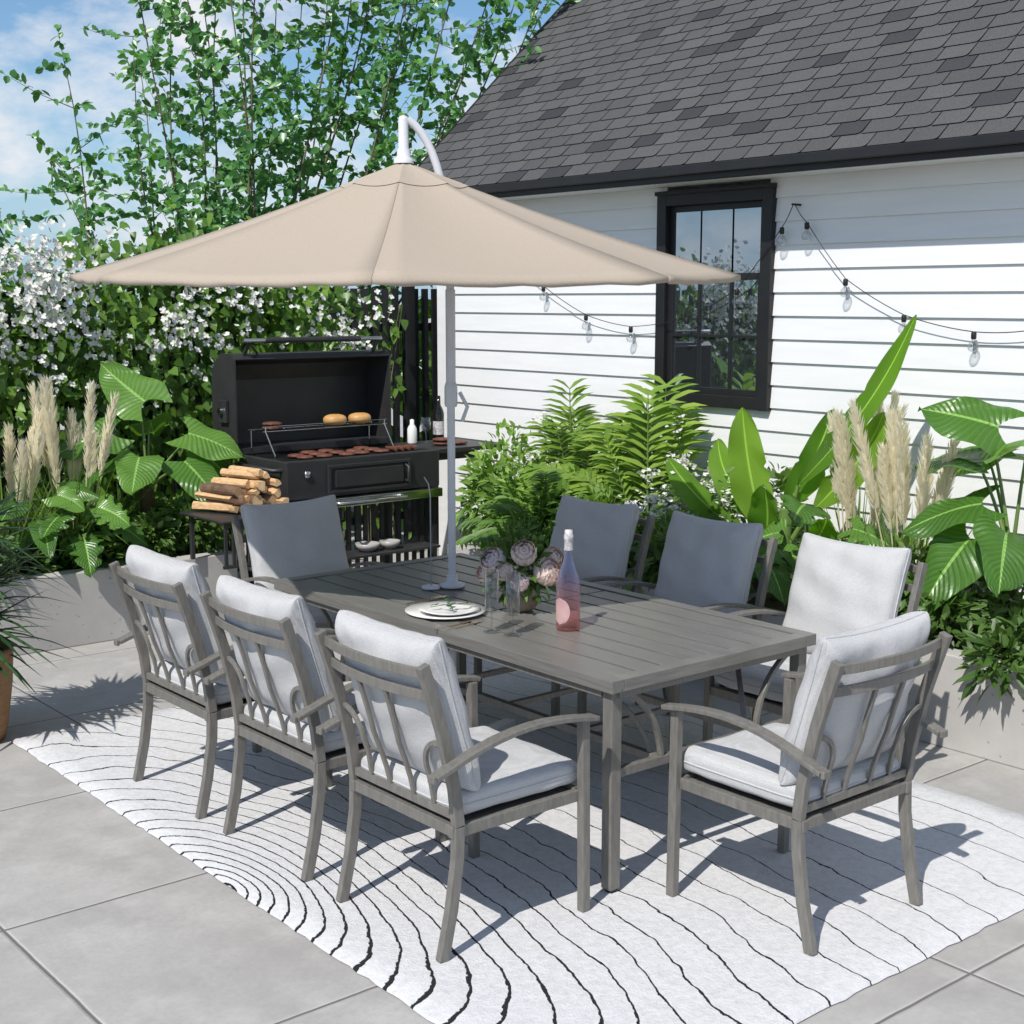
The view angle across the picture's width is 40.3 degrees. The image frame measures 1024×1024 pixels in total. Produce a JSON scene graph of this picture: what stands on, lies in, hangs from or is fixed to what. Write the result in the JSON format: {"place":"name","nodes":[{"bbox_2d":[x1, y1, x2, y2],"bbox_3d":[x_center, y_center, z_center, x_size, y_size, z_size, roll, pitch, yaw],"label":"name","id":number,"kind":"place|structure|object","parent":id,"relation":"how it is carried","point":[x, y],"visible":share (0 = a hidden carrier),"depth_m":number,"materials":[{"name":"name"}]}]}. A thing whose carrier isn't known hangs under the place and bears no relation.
{"place":"outdoors","nodes":[
{"label":"outdoors","id":0,"kind":"place"},
{"bbox_2d":[0,0,564,316],"label":"sky","id":1,"kind":"structure","parent":0,"point":[27,29],"materials":[{"name":"blue"}]},
{"bbox_2d":[0,315,1023,1023],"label":"ground","id":2,"kind":"structure","parent":0,"point":[108,915],"depth_m":4.34,"materials":[{"name":"concrete"}]},
{"bbox_2d":[0,468,82,741],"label":"potted palm","id":3,"kind":"object","parent":2,"relation":"on","point":[7,668],"visible":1,"depth_m":6.16,"materials":[{"name":"green plant"}]},
{"bbox_2d":[0,547,237,655],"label":"garden planter","id":4,"kind":"object","parent":2,"relation":"on","point":[97,613],"visible":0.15,"depth_m":7.87,"materials":[{"name":"concrete"}]},
{"bbox_2d":[0,521,28,576],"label":"shrub","id":5,"kind":"object","parent":4,"relation":"in","point":[1,524],"visible":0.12,"depth_m":7.59,"materials":[{"name":"green plant"}]},
{"bbox_2d":[7,521,75,576],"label":"shrub","id":6,"kind":"object","parent":4,"relation":"in","point":[46,562],"visible":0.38,"depth_m":7.89,"materials":[{"name":"green plant"}]},
{"bbox_2d":[0,407,96,573],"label":"plumed grass","id":7,"kind":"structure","parent":4,"relation":"on","point":[29,462],"depth_m":7.91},
{"bbox_2d":[0,481,100,570],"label":"philodendron plant","id":8,"kind":"object","parent":4,"relation":"on","point":[67,497],"visible":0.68,"depth_m":7.85,"materials":[{"name":"green plant"}]},
{"bbox_2d":[28,500,117,572],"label":"shrub","id":9,"kind":"object","parent":4,"relation":"in","point":[64,540],"visible":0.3,"depth_m":7.96,"materials":[{"name":"green plant"}]},
{"bbox_2d":[10,494,148,577],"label":"monstera plant","id":10,"kind":"object","parent":4,"relation":"on","point":[88,550],"visible":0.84,"depth_m":7.88,"materials":[{"name":"green plant"}]},
{"bbox_2d":[0,375,161,545],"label":"plumed grass","id":11,"kind":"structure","parent":4,"relation":"on","point":[46,403],"depth_m":8.17,"materials":[{"name":"plant"}]},
{"bbox_2d":[68,522,139,578],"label":"shrub","id":12,"kind":"object","parent":4,"relation":"in","point":[119,546],"visible":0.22,"depth_m":8.09,"materials":[{"name":"green plant"}]},
{"bbox_2d":[82,495,140,551],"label":"shrub","id":13,"kind":"object","parent":4,"relation":"in","point":[128,501],"visible":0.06,"depth_m":8.57,"materials":[{"name":"green plant"}]},
{"bbox_2d":[95,507,183,562],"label":"shrub","id":14,"kind":"object","parent":4,"relation":"in","point":[159,538],"visible":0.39,"depth_m":8.31,"materials":[{"name":"green plant"}]},
{"bbox_2d":[59,360,244,529],"bbox_3d":[-2.144,-0.309,8.512,0.920,1.206,1.006,3,9,19],"label":"elephant ear plant","id":15,"kind":"object","parent":4,"relation":"on","point":[210,452],"visible":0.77,"depth_m":8.50,"materials":[{"name":"green plant"}]},
{"bbox_2d":[131,496,217,545],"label":"shrub","id":16,"kind":"object","parent":4,"relation":"in","point":[162,502],"visible":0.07,"depth_m":8.80,"materials":[{"name":"green plant"}]},
{"bbox_2d":[142,491,231,556],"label":"shrub","id":17,"kind":"object","parent":4,"relation":"in","point":[202,540],"visible":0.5,"depth_m":8.50,"materials":[{"name":"green plant"}]},
{"bbox_2d":[0,204,411,562],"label":"flowering hedge","id":18,"kind":"object","parent":2,"relation":"on","point":[70,357],"visible":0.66,"depth_m":9.02,"materials":[{"name":"green plant"}]},
{"bbox_2d":[2,296,431,531],"bbox_3d":[-4.394,-0.475,10.083,12.338,2.333,2.385,-7,11,-39],"label":"thicket","id":19,"kind":"object","parent":2,"relation":"on","point":[20,437],"depth_m":11.81,"materials":[{"name":"green plant"}]},
{"bbox_2d":[0,286,438,571],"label":"picket fence","id":20,"kind":"object","parent":2,"relation":"on","point":[410,347],"visible":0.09,"depth_m":10.61,"materials":[{"name":"black paint"}]},
{"bbox_2d":[0,0,580,497],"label":"leafy tree","id":21,"kind":"object","parent":2,"relation":"on","point":[248,176],"visible":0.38,"depth_m":11.23,"materials":[{"name":"green plant"}]},
{"bbox_2d":[180,336,496,584],"bbox_3d":[-1.106,-0.254,8.888,2.200,1.706,1.026,-7,11,-39],"label":"charcoal grill","id":22,"kind":"object","parent":2,"relation":"on","point":[300,396],"visible":0.71,"depth_m":8.94,"materials":[{"name":"metal"}]},
{"bbox_2d":[192,501,234,510],"bbox_3d":[-1.749,-0.034,8.188,0.287,0.050,0.047,4,10,26],"label":"firewood log","id":23,"kind":"object","parent":22,"relation":"on","point":[207,505],"visible":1,"depth_m":8.18,"materials":[{"name":"brown wood"}]},
{"bbox_2d":[194,491,233,502],"bbox_3d":[-1.737,-0.085,8.157,0.269,0.053,0.052,5,10,29],"label":"firewood log","id":24,"kind":"object","parent":23,"relation":"on","point":[202,495],"visible":1,"depth_m":8.14,"materials":[{"name":"brown wood"}]},
{"bbox_2d":[206,494,246,504],"bbox_3d":[-1.659,-0.076,8.156,0.276,0.072,0.068,5,10,28],"label":"firewood log","id":25,"kind":"object","parent":23,"relation":"on","point":[240,500],"visible":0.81,"depth_m":8.09,"materials":[{"name":"brown wood"}]},
{"bbox_2d":[199,483,241,497],"bbox_3d":[-1.701,-0.127,8.150,0.286,0.069,0.070,6,10,34],"label":"firewood log","id":26,"kind":"object","parent":25,"relation":"on","point":[226,490],"visible":1,"depth_m":8.11,"materials":[{"name":"brown wood"}]},
{"bbox_2d":[208,483,248,495],"bbox_3d":[-1.649,-0.131,8.160,0.273,0.070,0.061,4,10,26],"label":"firewood log","id":27,"kind":"object","parent":25,"relation":"on","point":[244,491],"visible":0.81,"depth_m":8.09,"materials":[{"name":"brown wood"}]},
{"bbox_2d":[211,477,249,488],"bbox_3d":[-1.640,-0.171,8.142,0.284,0.056,0.050,6,10,34],"label":"firewood log","id":28,"kind":"object","parent":27,"relation":"on","point":[242,483],"visible":0.95,"depth_m":8.11,"materials":[{"name":"brown wood"}]},
{"bbox_2d":[220,468,259,478],"bbox_3d":[-1.583,-0.223,8.127,0.256,0.053,0.045,4,10,25],"label":"firewood log","id":29,"kind":"object","parent":28,"relation":"on","point":[235,473],"visible":1,"depth_m":8.12,"materials":[{"name":"brown wood"}]},
{"bbox_2d":[212,506,238,512],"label":"firewood log","id":30,"kind":"object","parent":22,"relation":"on","point":[233,509],"visible":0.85,"depth_m":8.10,"materials":[{"name":"brown wood"}]},
{"bbox_2d":[262,426,281,429],"bbox_3d":[-1.498,-0.524,8.687,0.124,0.025,0.119,-7,11,-39],"label":"burger patty","id":31,"kind":"object","parent":22,"relation":"on","point":[272,428],"visible":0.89,"depth_m":8.64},
{"bbox_2d":[262,421,281,425],"bbox_3d":[-1.492,-0.550,8.687,0.125,0.025,0.117,-7,11,-39],"label":"burger patty","id":32,"kind":"object","parent":31,"relation":"on","point":[273,423],"visible":1,"depth_m":8.65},
{"bbox_2d":[287,453,303,457],"bbox_3d":[-1.320,-0.345,8.552,0.105,0.026,0.097,-7,11,-39],"label":"burger patty","id":33,"kind":"object","parent":22,"relation":"on","point":[294,455],"visible":0.87,"depth_m":8.52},
{"bbox_2d":[297,455,312,459],"bbox_3d":[-1.255,-0.332,8.469,0.100,0.026,0.100,1,9,7],"label":"burger patty","id":34,"kind":"object","parent":22,"relation":"on","point":[304,457],"visible":1,"depth_m":8.43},
{"bbox_2d":[300,450,314,454],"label":"burger patty","id":35,"kind":"object","parent":22,"relation":"on","point":[305,452],"visible":0.74,"depth_m":8.70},
{"bbox_2d":[316,453,332,457],"bbox_3d":[-1.149,-0.345,8.555,0.101,0.026,0.099,0,9,3],"label":"burger patty","id":36,"kind":"object","parent":22,"relation":"on","point":[324,455],"visible":1,"depth_m":8.52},
{"bbox_2d":[323,414,346,425],"bbox_3d":[-1.140,-0.594,8.988,0.157,0.072,0.138,-7,11,-39],"label":"burger bun","id":37,"kind":"object","parent":22,"relation":"on","point":[334,418],"visible":0.96,"depth_m":8.94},
{"bbox_2d":[329,450,344,454],"bbox_3d":[-1.092,-0.373,8.741,0.104,0.026,0.099,-7,11,-39],"label":"burger patty","id":38,"kind":"object","parent":22,"relation":"on","point":[335,452],"visible":0.8,"depth_m":8.70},
{"bbox_2d":[339,452,354,455],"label":"burger patty","id":39,"kind":"object","parent":22,"relation":"on","point":[346,453],"visible":1,"depth_m":8.61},
{"bbox_2d":[348,412,370,423],"bbox_3d":[-0.995,-0.612,9.106,0.149,0.072,0.141,-1,9,-5],"label":"burger bun","id":40,"kind":"object","parent":22,"relation":"on","point":[358,416],"visible":0.97,"depth_m":9.05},
{"bbox_2d":[354,450,369,454],"bbox_3d":[-0.941,-0.372,8.734,0.101,0.026,0.098,0,9,-1],"label":"burger patty","id":41,"kind":"object","parent":22,"relation":"on","point":[361,452],"visible":0.98,"depth_m":8.70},
{"bbox_2d":[355,541,379,551],"bbox_3d":[-0.893,0.216,8.635,0.156,0.050,0.156,-7,11,-39],"label":"serving bowl","id":42,"kind":"object","parent":22,"relation":"on","point":[367,546],"visible":1,"depth_m":8.59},
{"bbox_2d":[327,458,410,493],"bbox_3d":[-0.868,-0.222,8.641,0.610,0.173,0.056,-7,11,-39],"label":"door","id":43,"kind":"structure","parent":22,"relation":"in","point":[341,478],"depth_m":8.64,"materials":[{"name":"grey metal"}]},
{"bbox_2d":[364,447,379,451],"bbox_3d":[-0.891,-0.400,8.913,0.104,0.026,0.101,-7,11,-39],"label":"burger patty","id":44,"kind":"object","parent":22,"relation":"on","point":[370,449],"visible":0.69,"depth_m":8.87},
{"bbox_2d":[374,448,388,452],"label":"burger patty","id":45,"kind":"object","parent":22,"relation":"on","point":[381,450],"visible":1,"depth_m":8.80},
{"bbox_2d":[379,539,399,548],"bbox_3d":[-0.763,0.202,8.728,0.133,0.050,0.133,-7,11,-39],"label":"serving bowl","id":46,"kind":"object","parent":22,"relation":"on","point":[389,543],"visible":1,"depth_m":8.69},
{"bbox_2d":[407,419,416,443],"bbox_3d":[-0.667,-0.539,9.324,0.064,0.165,0.064,-7,11,-39],"label":"sauce bottle","id":47,"kind":"object","parent":22,"relation":"on","point":[411,433],"visible":1,"depth_m":9.30,"materials":[{"name":"plastic"}]},
{"bbox_2d":[433,396,443,441],"bbox_3d":[-0.498,-0.632,9.452,0.077,0.312,0.077,-7,11,-39],"label":"wine bottle","id":48,"kind":"object","parent":22,"relation":"on","point":[438,421],"visible":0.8,"depth_m":9.43,"materials":[{"name":"black glass"}]},
{"bbox_2d":[433,441,446,444],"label":"burger patty","id":49,"kind":"object","parent":22,"relation":"on","point":[439,443],"visible":0.72,"depth_m":9.20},
{"bbox_2d":[432,437,446,441],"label":"burger patty","id":50,"kind":"object","parent":49,"relation":"on","point":[441,439],"visible":0.81,"depth_m":9.20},
{"bbox_2d":[11,654,1023,1023],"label":"rug","id":51,"kind":"object","parent":2,"relation":"on","point":[717,940],"visible":0.54,"depth_m":4.67,"materials":[{"name":"fabric"}]},
{"bbox_2d":[109,545,335,818],"bbox_3d":[-1.154,0.617,5.538,0.676,0.976,0.639,-7,11,-39],"label":"dining chair","id":52,"kind":"object","parent":51,"relation":"on","point":[166,591],"visible":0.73,"depth_m":5.28,"materials":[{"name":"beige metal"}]},
{"bbox_2d":[231,495,386,681],"bbox_3d":[-0.918,0.448,6.647,0.639,0.976,0.676,-7,11,-39],"label":"dining chair","id":53,"kind":"object","parent":51,"relation":"on","point":[294,539],"visible":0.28,"depth_m":6.64,"materials":[{"name":"fabric"}]},
{"bbox_2d":[199,575,446,880],"bbox_3d":[-0.672,0.706,4.976,0.676,0.969,0.639,-7,11,-39],"label":"dining chair","id":54,"kind":"object","parent":51,"relation":"on","point":[292,706],"visible":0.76,"depth_m":4.72,"materials":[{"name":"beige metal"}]},
{"bbox_2d":[69,115,740,731],"bbox_3d":[-0.434,-0.274,5.771,2.519,2.650,2.519,4,9,22],"label":"patio umbrella","id":55,"kind":"object","parent":51,"relation":"on","point":[403,221],"visible":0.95,"depth_m":4.97,"materials":[{"name":"beige fabric"}]},
{"bbox_2d":[314,610,599,962],"bbox_3d":[-0.188,0.792,4.403,0.676,0.971,0.639,-7,11,-39],"label":"dining chair","id":56,"kind":"object","parent":51,"relation":"on","point":[441,760],"visible":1,"depth_m":4.23,"materials":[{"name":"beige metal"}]},
{"bbox_2d":[274,553,815,892],"bbox_3d":[0.037,0.727,5.614,1.022,0.728,2.122,-7,11,-39],"label":"dining table","id":57,"kind":"object","parent":51,"relation":"on","point":[616,647],"visible":0.75,"depth_m":5.08,"materials":[{"name":"grey metal"}]},
{"bbox_2d":[405,601,485,618],"bbox_3d":[-0.257,0.386,5.416,0.316,0.016,0.316,-7,11,-39],"label":"charger plate","id":58,"kind":"object","parent":57,"relation":"on","point":[413,610],"visible":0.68,"depth_m":5.36,"materials":[{"name":"ceramic"}]},
{"bbox_2d":[418,600,479,615],"bbox_3d":[-0.243,0.377,5.413,0.242,0.018,0.242,-7,11,-39],"label":"salad plate","id":59,"kind":"object","parent":58,"relation":"on","point":[457,610],"visible":0.95,"depth_m":5.43,"materials":[{"name":"ceramic"}]},
{"bbox_2d":[430,596,473,609],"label":"herb sprig","id":60,"kind":"object","parent":59,"relation":"on","point":[446,599],"visible":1,"depth_m":5.41,"materials":[{"name":"green plant"}]},
{"bbox_2d":[476,510,567,612],"bbox_3d":[0.031,0.199,5.436,0.327,0.388,0.351,-7,11,-39],"label":"flower vase","id":61,"kind":"object","parent":57,"relation":"on","point":[522,549],"visible":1,"depth_m":5.37,"materials":[{"name":"plant"}]},
{"bbox_2d":[556,529,579,631],"bbox_3d":[0.207,0.248,5.129,0.091,0.374,0.090,-7,11,-39],"label":"sparkling wine bottle","id":62,"kind":"object","parent":57,"relation":"on","point":[562,611],"visible":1,"depth_m":5.10,"materials":[{"name":"glass"}]},
{"bbox_2d":[474,494,654,727],"bbox_3d":[0.251,0.441,6.697,0.676,0.974,0.639,-7,11,-39],"label":"dining chair","id":63,"kind":"object","parent":51,"relation":"on","point":[605,535],"visible":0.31,"depth_m":6.63,"materials":[{"name":"fabric"}]},
{"bbox_2d":[577,511,778,768],"bbox_3d":[0.726,0.526,6.126,0.676,0.977,0.639,-7,11,-39],"label":"dining chair","id":64,"kind":"object","parent":51,"relation":"on","point":[706,563],"visible":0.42,"depth_m":6.08,"materials":[{"name":"fabric"}]},
{"bbox_2d":[661,611,952,955],"bbox_3d":[0.938,0.785,4.444,0.639,0.972,0.676,-7,11,-39],"label":"dining chair","id":65,"kind":"object","parent":51,"relation":"on","point":[817,756],"visible":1,"depth_m":4.25,"materials":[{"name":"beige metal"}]},
{"bbox_2d":[703,533,927,765],"bbox_3d":[1.203,0.616,5.555,0.676,0.972,0.639,-7,11,-39],"label":"dining chair","id":66,"kind":"object","parent":51,"relation":"on","point":[836,587],"visible":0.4,"depth_m":5.52,"materials":[{"name":"fabric"}]},
{"bbox_2d":[456,539,1023,769],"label":"garden planter","id":67,"kind":"object","parent":2,"relation":"on","point":[989,725],"visible":0.16,"depth_m":6.00,"materials":[{"name":"concrete"}]},
{"bbox_2d":[447,440,527,553],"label":"lime shrub","id":68,"kind":"object","parent":67,"relation":"in","point":[474,487],"visible":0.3,"depth_m":8.73,"materials":[{"name":"green plant"}]},
{"bbox_2d":[484,517,554,566],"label":"lime shrub","id":69,"kind":"object","parent":67,"relation":"in","point":[510,523],"visible":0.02,"depth_m":8.14,"materials":[{"name":"green plant"}]},
{"bbox_2d":[456,469,586,550],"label":"fern","id":70,"kind":"object","parent":67,"relation":"on","point":[511,503],"visible":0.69,"depth_m":8.23,"materials":[{"name":"green plant"}]},
{"bbox_2d":[479,411,576,514],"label":"white flowered shrub","id":71,"kind":"object","parent":67,"relation":"on","point":[533,458],"visible":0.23,"depth_m":8.97,"materials":[{"name":"green plant"}]},
{"bbox_2d":[474,446,591,547],"bbox_3d":[0.238,0.006,8.489,0.838,0.805,0.950,-7,11,-39],"label":"lime shrub","id":72,"kind":"object","parent":67,"relation":"in","point":[482,495],"visible":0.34,"depth_m":8.42,"materials":[{"name":"green plant"}]},
{"bbox_2d":[523,378,630,488],"bbox_3d":[0.533,-0.389,8.916,0.979,0.935,0.690,-7,11,-39],"label":"areca palm","id":73,"kind":"object","parent":67,"relation":"on","point":[563,439],"visible":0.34,"depth_m":8.74,"materials":[{"name":"green plant"}]},
{"bbox_2d":[538,483,650,568],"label":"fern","id":74,"kind":"object","parent":67,"relation":"in","point":[602,495],"visible":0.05,"depth_m":8.19,"materials":[{"name":"green plant"}]},
{"bbox_2d":[544,503,664,593],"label":"fern","id":75,"kind":"object","parent":67,"relation":"on","point":[631,574],"visible":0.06,"depth_m":7.75,"materials":[{"name":"green plant"}]},
{"bbox_2d":[517,374,710,516],"bbox_3d":[0.663,-0.348,8.467,0.814,0.988,1.106,-24,25,-69],"label":"fern","id":76,"kind":"object","parent":67,"relation":"in","point":[643,445],"visible":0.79,"depth_m":8.28,"materials":[{"name":"green plant"}]},
{"bbox_2d":[628,508,698,591],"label":"shrub","id":77,"kind":"object","parent":67,"relation":"in","point":[656,545],"visible":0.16,"depth_m":7.42,"materials":[{"name":"green plant"}]},
{"bbox_2d":[618,451,741,572],"bbox_3d":[1.015,0.059,7.937,0.885,0.834,0.883,-7,11,-39],"label":"white flowered shrub","id":78,"kind":"object","parent":67,"relation":"on","point":[675,500],"visible":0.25,"depth_m":7.86,"materials":[{"name":"green plant"}]},
{"bbox_2d":[692,457,808,583],"bbox_3d":[1.274,0.121,7.670,0.811,0.856,0.576,-1,9,-4],"label":"white flowered shrub","id":79,"kind":"object","parent":67,"relation":"on","point":[782,476],"visible":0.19,"depth_m":7.63,"materials":[{"name":"green plant"}]},
{"bbox_2d":[749,543,798,606],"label":"philodendron plant","id":80,"kind":"object","parent":67,"relation":"on","point":[778,587],"visible":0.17,"depth_m":6.84,"materials":[{"name":"green plant"}]},
{"bbox_2d":[665,315,916,599],"bbox_3d":[1.351,-0.266,7.209,1.346,1.500,0.470,6,11,36],"label":"banana plant","id":81,"kind":"object","parent":67,"relation":"on","point":[742,455],"visible":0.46,"depth_m":7.28,"materials":[{"name":"green plant"}]},
{"bbox_2d":[752,492,895,577],"bbox_3d":[1.445,0.225,6.934,0.574,0.652,0.859,-7,11,-39],"label":"monstera plant","id":82,"kind":"object","parent":67,"relation":"on","point":[799,514],"visible":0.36,"depth_m":6.85,"materials":[{"name":"green plant"}]},
{"bbox_2d":[862,532,931,613],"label":"shrub","id":83,"kind":"object","parent":67,"relation":"in","point":[905,541],"visible":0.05,"depth_m":6.54,"materials":[{"name":"green plant"}]},
{"bbox_2d":[811,397,991,602],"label":"plumed grass","id":84,"kind":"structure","parent":67,"relation":"on","point":[894,475],"depth_m":6.56,"materials":[{"name":"plant"}]},
{"bbox_2d":[897,561,987,663],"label":"shrub","id":85,"kind":"object","parent":67,"relation":"in","point":[970,616],"visible":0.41,"depth_m":6.19,"materials":[{"name":"green plant"}]},
{"bbox_2d":[898,574,1022,648],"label":"shrub","id":86,"kind":"object","parent":67,"relation":"in","point":[979,594],"visible":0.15,"depth_m":6.55,"materials":[{"name":"green plant"}]},
{"bbox_2d":[898,396,1023,651],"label":"elephant ear plant","id":87,"kind":"object","parent":67,"relation":"on","point":[993,552],"visible":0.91,"depth_m":6.20,"materials":[{"name":"green plant"}]},
{"bbox_2d":[953,583,1023,703],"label":"shrub","id":88,"kind":"object","parent":67,"relation":"in","point":[999,636],"visible":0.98,"depth_m":5.85,"materials":[{"name":"green plant"}]},
{"bbox_2d":[996,624,1023,660],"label":"shrub","id":89,"kind":"object","parent":67,"relation":"in","point":[1007,657],"visible":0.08,"depth_m":5.93,"materials":[{"name":"green plant"}]},
{"bbox_2d":[418,0,1023,598],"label":"house","id":90,"kind":"structure","parent":0,"point":[880,142],"depth_m":8.04,"materials":[{"name":"wood"}]},
{"bbox_2d":[542,203,797,337],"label":"string lights","id":91,"kind":"object","parent":90,"relation":"attached to","point":[686,319],"visible":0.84,"depth_m":8.44,"materials":[{"name":"black paint"}]},
{"bbox_2d":[654,182,776,410],"bbox_3d":[1.203,-1.273,8.327,0.087,1.290,0.930,-7,11,-39],"label":"window","id":92,"kind":"structure","parent":90,"relation":"in","point":[726,347],"depth_m":8.30,"materials":[{"name":"black paint"}]},
{"bbox_2d":[793,203,1023,345],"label":"string lights","id":93,"kind":"object","parent":90,"relation":"attached to","point":[903,316],"visible":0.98,"depth_m":7.30,"materials":[{"name":"black paint"}]},
{"bbox_2d":[794,388,930,547],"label":"plumed grass","id":94,"kind":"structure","parent":0,"point":[843,479],"depth_m":7.05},
{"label":"firewood log","id":95,"kind":"object","parent":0,"visible":0},
{"bbox_2d":[249,495,262,504],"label":"firewood log","id":96,"kind":"object","parent":95,"relation":"on","point":[255,500],"visible":0.4,"depth_m":8.07,"materials":[{"name":"brown wood"}]},
{"bbox_2d":[247,488,259,495],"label":"firewood log","id":97,"kind":"object","parent":96,"relation":"on","point":[251,491],"visible":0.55,"depth_m":8.06,"materials":[{"name":"brown wood"}]},
{"bbox_2d":[227,477,256,488],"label":"firewood log","id":98,"kind":"object","parent":97,"relation":"on","point":[252,486],"visible":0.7,"depth_m":8.07,"materials":[{"name":"brown wood"}]},
{"bbox_2d":[228,465,263,475],"bbox_3d":[-1.548,-0.239,8.139,0.288,0.048,0.049,8,12,42],"label":"firewood log","id":99,"kind":"object","parent":98,"relation":"on","point":[256,472],"visible":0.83,"depth_m":8.08,"materials":[{"name":"brown wood"}]},
{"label":"firewood log","id":100,"kind":"object","parent":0,"visible":0},
{"bbox_2d":[259,493,277,504],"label":"firewood log","id":101,"kind":"object","parent":100,"relation":"on","point":[268,499],"visible":0.42,"depth_m":8.08,"materials":[{"name":"brown wood"}]},
{"bbox_2d":[265,486,280,496],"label":"firewood log","id":102,"kind":"object","parent":101,"relation":"on","point":[275,491],"visible":0.56,"depth_m":8.08,"materials":[{"name":"brown wood"}]},
{"bbox_2d":[255,478,280,486],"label":"firewood log","id":103,"kind":"object","parent":102,"relation":"on","point":[273,482],"visible":0.64,"depth_m":8.07,"materials":[{"name":"brown wood"}]},
{"bbox_2d":[276,497,288,503],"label":"firewood log","id":104,"kind":"object","parent":100,"relation":"on","point":[279,500],"visible":0.39,"depth_m":8.07,"materials":[{"name":"brown wood"}]},
{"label":"firewood log","id":105,"kind":"object","parent":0,"visible":0},
{"bbox_2d":[241,478,264,490],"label":"firewood log","id":106,"kind":"object","parent":105,"relation":"on","point":[259,484],"visible":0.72,"depth_m":8.01,"materials":[{"name":"brown wood"}]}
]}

